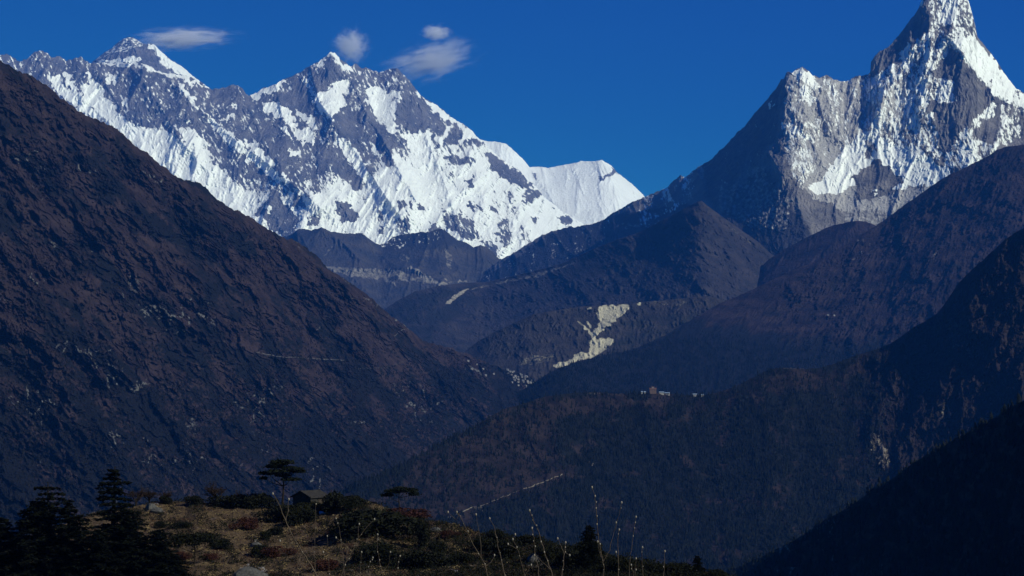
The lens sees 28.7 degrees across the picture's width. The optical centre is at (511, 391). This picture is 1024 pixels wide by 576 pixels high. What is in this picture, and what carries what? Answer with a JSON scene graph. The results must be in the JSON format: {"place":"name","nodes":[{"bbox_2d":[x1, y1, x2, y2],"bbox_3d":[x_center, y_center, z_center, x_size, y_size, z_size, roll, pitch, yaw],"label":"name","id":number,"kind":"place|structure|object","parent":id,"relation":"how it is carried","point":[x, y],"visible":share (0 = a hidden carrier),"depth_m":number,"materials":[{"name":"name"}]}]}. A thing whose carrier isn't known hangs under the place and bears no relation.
{"place":"outdoors","nodes":[
{"label":"outdoors","id":0,"kind":"place"},
{"bbox_2d":[92,37,209,88],"bbox_3d":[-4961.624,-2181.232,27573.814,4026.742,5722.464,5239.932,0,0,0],"label":"snow pyramid","id":1,"kind":"object","parent":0,"point":[129,50],"visible":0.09,"depth_m":28245.81,"materials":[{"name":"white snow"}]},
{"bbox_2d":[0,60,534,541],"bbox_3d":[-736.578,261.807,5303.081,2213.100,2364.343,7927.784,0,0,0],"label":"hillside","id":2,"kind":"structure","parent":0,"point":[184,288],"depth_m":4709.74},
{"bbox_2d":[0,97,527,534],"bbox_3d":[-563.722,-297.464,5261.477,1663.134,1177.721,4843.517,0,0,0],"label":"hillside juniper","id":3,"kind":"object","parent":2,"relation":"on","point":[174,481],"visible":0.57,"depth_m":4185.18,"materials":[{"name":"plant"}]},
{"bbox_2d":[0,51,583,258],"bbox_3d":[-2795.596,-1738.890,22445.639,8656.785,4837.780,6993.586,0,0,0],"label":"snow mountain","id":4,"kind":"structure","parent":0,"point":[331,142],"depth_m":22702.79,"materials":[{"name":"white snow"}]},
{"bbox_2d":[27,501,708,575],"bbox_3d":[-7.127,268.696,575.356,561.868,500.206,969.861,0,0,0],"label":"grassy knoll","id":5,"kind":"structure","parent":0,"point":[184,510],"depth_m":312.80,"materials":[{"name":"brown plant"}]},
{"bbox_2d":[0,517,20,574],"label":"fir tree","id":6,"kind":"object","parent":5,"relation":"on","point":[4,531],"visible":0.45,"depth_m":280.53,"materials":[{"name":"green plant"}]},
{"bbox_2d":[0,502,65,575],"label":"fir tree","id":7,"kind":"object","parent":5,"relation":"on","point":[25,540],"visible":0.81,"depth_m":277.27,"materials":[{"name":"green plant"}]},
{"bbox_2d":[15,482,90,572],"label":"fir tree","id":8,"kind":"object","parent":5,"relation":"on","point":[50,511],"visible":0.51,"depth_m":278.65,"materials":[{"name":"green plant"}]},
{"bbox_2d":[40,499,88,575],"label":"fir tree","id":9,"kind":"object","parent":5,"relation":"on","point":[68,520],"visible":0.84,"depth_m":275.99,"materials":[{"name":"green plant"}]},
{"bbox_2d":[53,512,112,575],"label":"fir tree","id":10,"kind":"object","parent":5,"relation":"on","point":[81,536],"visible":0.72,"depth_m":275.42,"materials":[{"name":"green plant"}]},
{"bbox_2d":[78,467,143,557],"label":"fir tree","id":11,"kind":"object","parent":5,"relation":"on","point":[114,490],"visible":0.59,"depth_m":279.55,"materials":[{"name":"green plant"}]},
{"bbox_2d":[123,487,147,505],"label":"bare tree","id":12,"kind":"object","parent":5,"relation":"on","point":[139,496],"visible":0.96,"depth_m":353.64,"materials":[{"name":"brown plant"}]},
{"bbox_2d":[88,507,185,575],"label":"fir tree","id":13,"kind":"object","parent":5,"relation":"on","point":[128,526],"visible":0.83,"depth_m":275.99,"materials":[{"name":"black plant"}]},
{"bbox_2d":[142,487,157,503],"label":"bare tree","id":14,"kind":"object","parent":5,"relation":"on","point":[150,495],"visible":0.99,"depth_m":355.14,"materials":[{"name":"brown plant"}]},
{"bbox_2d":[145,503,156,509],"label":"boulder","id":15,"kind":"object","parent":5,"relation":"on","point":[149,506],"visible":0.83,"depth_m":349.17,"materials":[{"name":"grey stone"}]},
{"bbox_2d":[150,507,162,513],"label":"boulder","id":16,"kind":"object","parent":5,"relation":"on","point":[156,509],"visible":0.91,"depth_m":346.80,"materials":[{"name":"grey stone"}]},
{"bbox_2d":[153,521,166,527],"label":"dark shrub","id":17,"kind":"object","parent":5,"relation":"on","point":[162,524],"visible":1,"depth_m":332.68,"materials":[{"name":"green plant"}]},
{"bbox_2d":[134,529,191,575],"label":"fir tree","id":18,"kind":"object","parent":5,"relation":"on","point":[161,548],"visible":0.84,"depth_m":276.83,"materials":[{"name":"green plant"}]},
{"bbox_2d":[155,490,172,496],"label":"bare tree","id":19,"kind":"object","parent":5,"relation":"on","point":[168,494],"visible":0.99,"depth_m":358.05,"materials":[{"name":"brown plant"}]},
{"bbox_2d":[159,495,172,503],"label":"dark shrub","id":20,"kind":"object","parent":5,"relation":"on","point":[163,499],"visible":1,"depth_m":356.27,"materials":[{"name":"green plant"}]},
{"bbox_2d":[160,554,188,575],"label":"fir tree","id":21,"kind":"object","parent":5,"relation":"on","point":[175,557],"visible":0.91,"depth_m":276.62,"materials":[{"name":"green plant"}]},
{"bbox_2d":[167,521,192,528],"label":"dark shrub","id":22,"kind":"object","parent":5,"relation":"on","point":[185,524],"visible":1,"depth_m":330.80,"materials":[{"name":"green plant"}]},
{"bbox_2d":[176,551,193,559],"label":"russet shrub","id":23,"kind":"object","parent":5,"relation":"on","point":[184,555],"visible":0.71,"depth_m":295.96,"materials":[{"name":"red plant"}]},
{"bbox_2d":[183,495,204,503],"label":"dark shrub","id":24,"kind":"object","parent":5,"relation":"on","point":[195,499],"visible":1,"depth_m":353.34,"materials":[{"name":"green plant"}]},
{"bbox_2d":[168,530,225,564],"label":"juniper tree","id":25,"kind":"object","parent":5,"relation":"on","point":[196,539],"visible":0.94,"depth_m":289.46,"materials":[{"name":"green plant"}]},
{"bbox_2d":[202,553,221,559],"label":"russet shrub","id":26,"kind":"object","parent":5,"relation":"on","point":[212,556],"visible":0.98,"depth_m":295.96,"materials":[{"name":"red plant"}]},
{"bbox_2d":[202,479,227,504],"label":"bare tree","id":27,"kind":"object","parent":5,"relation":"on","point":[212,491],"visible":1,"depth_m":354.61,"materials":[{"name":"brown plant"}]},
{"bbox_2d":[211,538,234,549],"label":"dark shrub","id":28,"kind":"object","parent":5,"relation":"on","point":[227,544],"visible":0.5,"depth_m":308.24,"materials":[{"name":"green plant"}]},
{"bbox_2d":[205,494,261,506],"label":"dark shrub","id":29,"kind":"object","parent":5,"relation":"on","point":[232,500],"visible":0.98,"depth_m":351.67,"materials":[{"name":"green plant"}]},
{"bbox_2d":[227,521,259,529],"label":"russet shrub","id":30,"kind":"object","parent":5,"relation":"on","point":[248,525],"visible":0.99,"depth_m":327.69,"materials":[{"name":"red plant"}]},
{"bbox_2d":[234,490,254,497],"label":"bare tree","id":31,"kind":"object","parent":5,"relation":"on","point":[240,495],"visible":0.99,"depth_m":352.22,"materials":[{"name":"brown plant"}]},
{"bbox_2d":[238,516,257,523],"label":"russet shrub","id":32,"kind":"object","parent":5,"relation":"on","point":[249,519],"visible":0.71,"depth_m":333.76,"materials":[{"name":"red plant"}]},
{"bbox_2d":[233,566,267,575],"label":"boulder","id":33,"kind":"object","parent":5,"relation":"on","point":[248,571],"visible":1,"depth_m":274.44,"materials":[{"name":"grey stone"}]},
{"bbox_2d":[250,542,261,547],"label":"boulder","id":34,"kind":"object","parent":5,"relation":"on","point":[253,544],"visible":0.48,"depth_m":309.41,"materials":[{"name":"grey stone"}]},
{"bbox_2d":[250,543,266,557],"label":"dark shrub","id":35,"kind":"object","parent":5,"relation":"on","point":[257,548],"visible":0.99,"depth_m":300.33,"materials":[{"name":"green plant"}]},
{"bbox_2d":[241,492,280,508],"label":"dark shrub","id":36,"kind":"object","parent":5,"relation":"on","point":[262,499],"visible":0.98,"depth_m":350.72,"materials":[{"name":"green plant"}]},
{"bbox_2d":[260,530,271,539],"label":"dark shrub","id":37,"kind":"object","parent":5,"relation":"on","point":[265,534],"visible":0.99,"depth_m":318.28,"materials":[{"name":"green plant"}]},
{"bbox_2d":[267,526,283,534],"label":"dark shrub","id":38,"kind":"object","parent":5,"relation":"on","point":[278,529],"visible":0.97,"depth_m":322.95,"materials":[{"name":"green plant"}]},
{"bbox_2d":[260,545,296,557],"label":"russet shrub","id":39,"kind":"object","parent":5,"relation":"on","point":[273,550],"visible":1,"depth_m":298.75,"materials":[{"name":"red plant"}]},
{"bbox_2d":[253,502,309,522],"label":"dark shrub","id":40,"kind":"object","parent":5,"relation":"on","point":[275,512],"visible":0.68,"depth_m":335.91,"materials":[{"name":"green plant"}]},
{"bbox_2d":[55,501,507,575],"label":"dry grass","id":41,"kind":"structure","parent":5,"relation":"on","point":[285,542],"depth_m":308.95,"materials":[{"name":"beige plant"}]},
{"bbox_2d":[258,458,305,502],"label":"pine tree","id":42,"kind":"object","parent":5,"relation":"on","point":[283,467],"visible":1,"depth_m":349.96,"materials":[{"name":"green plant"}]},
{"bbox_2d":[283,507,319,524],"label":"dark shrub","id":43,"kind":"object","parent":5,"relation":"on","point":[302,516],"visible":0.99,"depth_m":330.92,"materials":[{"name":"green plant"}]},
{"bbox_2d":[290,490,327,506],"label":"stone hut","id":44,"kind":"object","parent":5,"relation":"on","point":[309,496],"visible":0.63,"depth_m":345.33,"materials":[{"name":"grey stone"}]},
{"bbox_2d":[294,501,323,512],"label":"dark shrub","id":45,"kind":"object","parent":5,"relation":"on","point":[318,506],"visible":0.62,"depth_m":341.75,"materials":[{"name":"green plant"}]},
{"bbox_2d":[308,558,339,570],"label":"russet shrub","id":46,"kind":"object","parent":5,"relation":"on","point":[325,564],"visible":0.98,"depth_m":279.06,"materials":[{"name":"red plant"}]},
{"bbox_2d":[322,490,343,512],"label":"dark shrub","id":47,"kind":"object","parent":5,"relation":"on","point":[329,505],"visible":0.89,"depth_m":337.37,"materials":[{"name":"green plant"}]},
{"bbox_2d":[335,495,367,508],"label":"dark shrub","id":48,"kind":"object","parent":5,"relation":"on","point":[355,501],"visible":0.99,"depth_m":335.88,"materials":[{"name":"green plant"}]},
{"bbox_2d":[0,498,737,575],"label":"scrub","id":49,"kind":"object","parent":5,"relation":"on","point":[492,566],"visible":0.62,"depth_m":285.15,"materials":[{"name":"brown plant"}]},
{"bbox_2d":[326,507,418,538],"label":"dark shrub","id":50,"kind":"object","parent":5,"relation":"on","point":[364,518],"visible":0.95,"depth_m":309.29,"materials":[{"name":"green plant"}]},
{"bbox_2d":[349,541,409,565],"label":"dark shrub","id":51,"kind":"object","parent":5,"relation":"on","point":[384,550],"visible":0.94,"depth_m":281.98,"materials":[{"name":"green plant"}]},
{"bbox_2d":[84,499,706,575],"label":"russet scrub","id":52,"kind":"object","parent":5,"relation":"on","point":[320,548],"visible":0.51,"depth_m":305.17,"materials":[{"name":"brown plant"}]},
{"bbox_2d":[380,486,421,509],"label":"pine tree","id":53,"kind":"object","parent":5,"relation":"on","point":[399,490],"visible":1,"depth_m":339.89,"materials":[{"name":"green plant"}]},
{"bbox_2d":[386,507,432,518],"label":"russet shrub","id":54,"kind":"object","parent":5,"relation":"on","point":[412,512],"visible":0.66,"depth_m":335.13,"materials":[{"name":"red plant"}]},
{"bbox_2d":[395,548,448,569],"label":"dark shrub","id":55,"kind":"object","parent":5,"relation":"on","point":[421,557],"visible":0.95,"depth_m":280.44,"materials":[{"name":"green plant"}]},
{"bbox_2d":[414,516,431,546],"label":"dark shrub","id":56,"kind":"object","parent":5,"relation":"on","point":[422,531],"visible":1,"depth_m":304.29,"materials":[{"name":"green plant"}]},
{"bbox_2d":[428,539,447,552],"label":"dark shrub","id":57,"kind":"object","parent":5,"relation":"on","point":[438,546],"visible":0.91,"depth_m":294.09,"materials":[{"name":"green plant"}]},
{"bbox_2d":[440,530,461,537],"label":"russet shrub","id":58,"kind":"object","parent":5,"relation":"on","point":[444,534],"visible":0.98,"depth_m":309.25,"materials":[{"name":"red plant"}]},
{"bbox_2d":[445,552,476,565],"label":"dark shrub","id":59,"kind":"object","parent":5,"relation":"on","point":[461,557],"visible":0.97,"depth_m":279.67,"materials":[{"name":"green plant"}]},
{"bbox_2d":[470,535,499,552],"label":"dark shrub","id":60,"kind":"object","parent":5,"relation":"on","point":[483,545],"visible":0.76,"depth_m":292.68,"materials":[{"name":"green plant"}]},
{"bbox_2d":[486,528,509,540],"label":"dark shrub","id":61,"kind":"object","parent":5,"relation":"on","point":[498,532],"visible":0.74,"depth_m":301.33,"materials":[{"name":"green plant"}]},
{"bbox_2d":[489,538,522,557],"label":"dark shrub","id":62,"kind":"object","parent":5,"relation":"on","point":[505,549],"visible":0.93,"depth_m":284.22,"materials":[{"name":"green plant"}]},
{"bbox_2d":[514,534,546,543],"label":"dark shrub","id":63,"kind":"object","parent":5,"relation":"on","point":[527,537],"visible":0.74,"depth_m":294.94,"materials":[{"name":"green plant"}]},
{"bbox_2d":[527,553,542,563],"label":"boulder","id":64,"kind":"object","parent":5,"relation":"on","point":[531,557],"visible":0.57,"depth_m":274.18,"materials":[{"name":"grey stone"}]},
{"bbox_2d":[532,544,562,561],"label":"dark shrub","id":65,"kind":"object","parent":5,"relation":"on","point":[551,550],"visible":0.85,"depth_m":274.40,"materials":[{"name":"green plant"}]},
{"bbox_2d":[554,548,583,566],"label":"dark shrub","id":66,"kind":"object","parent":5,"relation":"on","point":[568,559],"visible":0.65,"depth_m":267.97,"materials":[{"name":"green plant"}]},
{"bbox_2d":[573,541,602,556],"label":"dark shrub","id":67,"kind":"object","parent":5,"relation":"on","point":[577,545],"visible":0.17,"depth_m":270.70,"materials":[{"name":"green plant"}]},
{"bbox_2d":[570,524,606,569],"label":"fir tree","id":68,"kind":"object","parent":5,"relation":"on","point":[591,551],"visible":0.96,"depth_m":261.82,"materials":[{"name":"green plant"}]},
{"bbox_2d":[606,555,635,571],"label":"dark shrub","id":69,"kind":"object","parent":5,"relation":"on","point":[613,562],"visible":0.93,"depth_m":255.53,"materials":[{"name":"green plant"}]},
{"bbox_2d":[644,562,668,572],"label":"dark shrub","id":70,"kind":"object","parent":5,"relation":"on","point":[657,566],"visible":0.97,"depth_m":251.66,"materials":[{"name":"green plant"}]},
{"bbox_2d":[668,562,692,575],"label":"dark shrub","id":71,"kind":"object","parent":5,"relation":"on","point":[684,566],"visible":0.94,"depth_m":249.21,"materials":[{"name":"green plant"}]},
{"bbox_2d":[689,556,707,573],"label":"fir tree","id":72,"kind":"object","parent":5,"relation":"on","point":[697,567],"visible":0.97,"depth_m":249.73,"materials":[{"name":"green plant"}]},
{"bbox_2d":[707,568,727,575],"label":"dark shrub","id":73,"kind":"object","parent":5,"relation":"on","point":[715,572],"visible":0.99,"depth_m":246.02,"materials":[{"name":"green plant"}]},
{"bbox_2d":[285,227,500,308],"bbox_3d":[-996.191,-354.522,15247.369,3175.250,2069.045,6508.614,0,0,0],"label":"distant hills","id":74,"kind":"structure","parent":0,"point":[392,270],"depth_m":16345.71,"materials":[{"name":"stone"}]},
{"bbox_2d":[0,0,1023,196],"label":"sky","id":75,"kind":"structure","parent":0,"point":[651,90],"materials":[{"name":"blue"}]},
{"bbox_2d":[480,139,643,224],"bbox_3d":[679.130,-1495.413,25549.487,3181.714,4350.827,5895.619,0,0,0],"label":"snow shoulder","id":76,"kind":"object","parent":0,"point":[587,192],"visible":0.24,"depth_m":26345.87},
{"bbox_2d":[384,201,773,352],"bbox_3d":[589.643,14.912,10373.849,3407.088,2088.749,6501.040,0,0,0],"label":"valley slope","id":77,"kind":"structure","parent":0,"point":[700,249],"depth_m":10797.43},
{"bbox_2d":[463,296,724,381],"bbox_3d":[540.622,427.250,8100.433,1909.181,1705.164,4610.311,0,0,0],"label":"terrace hill","id":78,"kind":"structure","parent":0,"point":[535,347],"depth_m":8654.92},
{"bbox_2d":[344,228,1023,573],"bbox_3d":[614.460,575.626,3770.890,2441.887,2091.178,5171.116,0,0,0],"label":"forested spur","id":79,"kind":"structure","parent":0,"point":[963,369],"depth_m":4227.53,"materials":[{"name":"green plant"}]},
{"bbox_2d":[335,367,798,495],"bbox_3d":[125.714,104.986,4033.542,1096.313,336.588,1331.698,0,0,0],"label":"ridge firs","id":80,"kind":"object","parent":79,"relation":"on","point":[444,441],"visible":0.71,"depth_m":3899.16,"materials":[{"name":"green plant"}]},
{"bbox_2d":[339,337,912,571],"bbox_3d":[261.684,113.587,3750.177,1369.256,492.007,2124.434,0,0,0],"label":"fir forest","id":81,"kind":"object","parent":79,"relation":"on","point":[361,490],"visible":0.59,"depth_m":3949.95,"materials":[{"name":"green plant"}]},
{"bbox_2d":[649,386,656,393],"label":"monastery","id":82,"kind":"structure","parent":79,"relation":"on","point":[652,390],"depth_m":4457.49,"materials":[{"name":"paint"}]},
{"bbox_2d":[480,0,1023,281],"bbox_3d":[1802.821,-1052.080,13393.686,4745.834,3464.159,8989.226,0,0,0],"label":"white spire mountain","id":83,"kind":"structure","parent":0,"point":[933,97],"depth_m":12885.87,"materials":[{"name":"white snow"}]},
{"bbox_2d":[518,145,1023,403],"bbox_3d":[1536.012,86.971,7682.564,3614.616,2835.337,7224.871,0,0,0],"label":"slope","id":84,"kind":"structure","parent":0,"point":[903,270],"depth_m":8525.09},
{"bbox_2d":[516,330,877,402],"bbox_3d":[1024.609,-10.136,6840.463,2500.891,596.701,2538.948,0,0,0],"label":"fir woodland","id":85,"kind":"object","parent":84,"relation":"on","point":[634,379],"visible":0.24,"depth_m":7408.93,"materials":[{"name":"green plant"}]},
{"bbox_2d":[757,221,875,286],"bbox_3d":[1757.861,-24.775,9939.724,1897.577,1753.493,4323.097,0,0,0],"label":"rounded hill","id":86,"kind":"structure","parent":0,"point":[819,245],"depth_m":10442.36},
{"bbox_2d":[735,400,1023,575],"bbox_3d":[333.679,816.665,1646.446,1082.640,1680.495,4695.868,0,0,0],"label":"shoulder","id":87,"kind":"object","parent":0,"point":[1016,509],"visible":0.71,"depth_m":1662.00},
{"bbox_2d":[720,393,1023,575],"bbox_3d":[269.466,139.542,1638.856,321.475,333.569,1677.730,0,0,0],"label":"shoulder woods","id":88,"kind":"object","parent":87,"relation":"on","point":[986,507],"visible":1,"depth_m":1618.25,"materials":[{"name":"plant"}]},
{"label":"ground","id":89,"kind":"structure","parent":0,"visible":0},
{"bbox_2d":[272,492,316,575],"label":"willow shoots","id":90,"kind":"object","parent":89,"relation":"on","point":[294,539],"visible":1,"depth_m":15.94,"materials":[{"name":"brown plant"}]},
{"bbox_2d":[314,503,344,575],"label":"willow shoots","id":91,"kind":"object","parent":89,"relation":"on","point":[327,542],"visible":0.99,"depth_m":22.06,"materials":[{"name":"brown plant"}]},
{"bbox_2d":[323,518,374,575],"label":"willow shoots","id":92,"kind":"object","parent":89,"relation":"on","point":[348,548],"visible":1,"depth_m":17.97,"materials":[{"name":"brown plant"}]},
{"bbox_2d":[359,533,400,575],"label":"willow shoots","id":93,"kind":"object","parent":89,"relation":"on","point":[379,560],"visible":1,"depth_m":19.99,"materials":[{"name":"brown plant"}]},
{"bbox_2d":[447,511,505,575],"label":"willow shoots","id":94,"kind":"object","parent":89,"relation":"on","point":[480,542],"visible":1,"depth_m":16.98,"materials":[{"name":"brown plant"}]},
{"bbox_2d":[507,533,531,575],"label":"willow shoots","id":95,"kind":"object","parent":89,"relation":"on","point":[519,554],"visible":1,"depth_m":16.95,"materials":[{"name":"brown plant"}]},
{"bbox_2d":[529,509,552,575],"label":"willow shoots","id":96,"kind":"object","parent":89,"relation":"on","point":[542,545],"visible":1,"depth_m":16.00,"materials":[{"name":"brown plant"}]},
{"bbox_2d":[557,537,569,575],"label":"willow shoots","id":97,"kind":"object","parent":89,"relation":"on","point":[563,553],"visible":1,"depth_m":17.07,"materials":[{"name":"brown plant"}]},
{"bbox_2d":[591,486,622,575],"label":"willow shoots","id":98,"kind":"object","parent":89,"relation":"on","point":[599,544],"visible":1,"depth_m":15.90,"materials":[{"name":"brown plant"}]},
{"bbox_2d":[615,528,619,575],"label":"willow shoots","id":99,"kind":"object","parent":89,"relation":"on","point":[618,552],"visible":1,"depth_m":16.95,"materials":[{"name":"brown plant"}]},
{"bbox_2d":[629,516,636,573],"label":"willow shoots","id":100,"kind":"object","parent":89,"relation":"on","point":[631,549],"visible":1,"depth_m":18.00,"materials":[{"name":"brown plant"}]}
]}

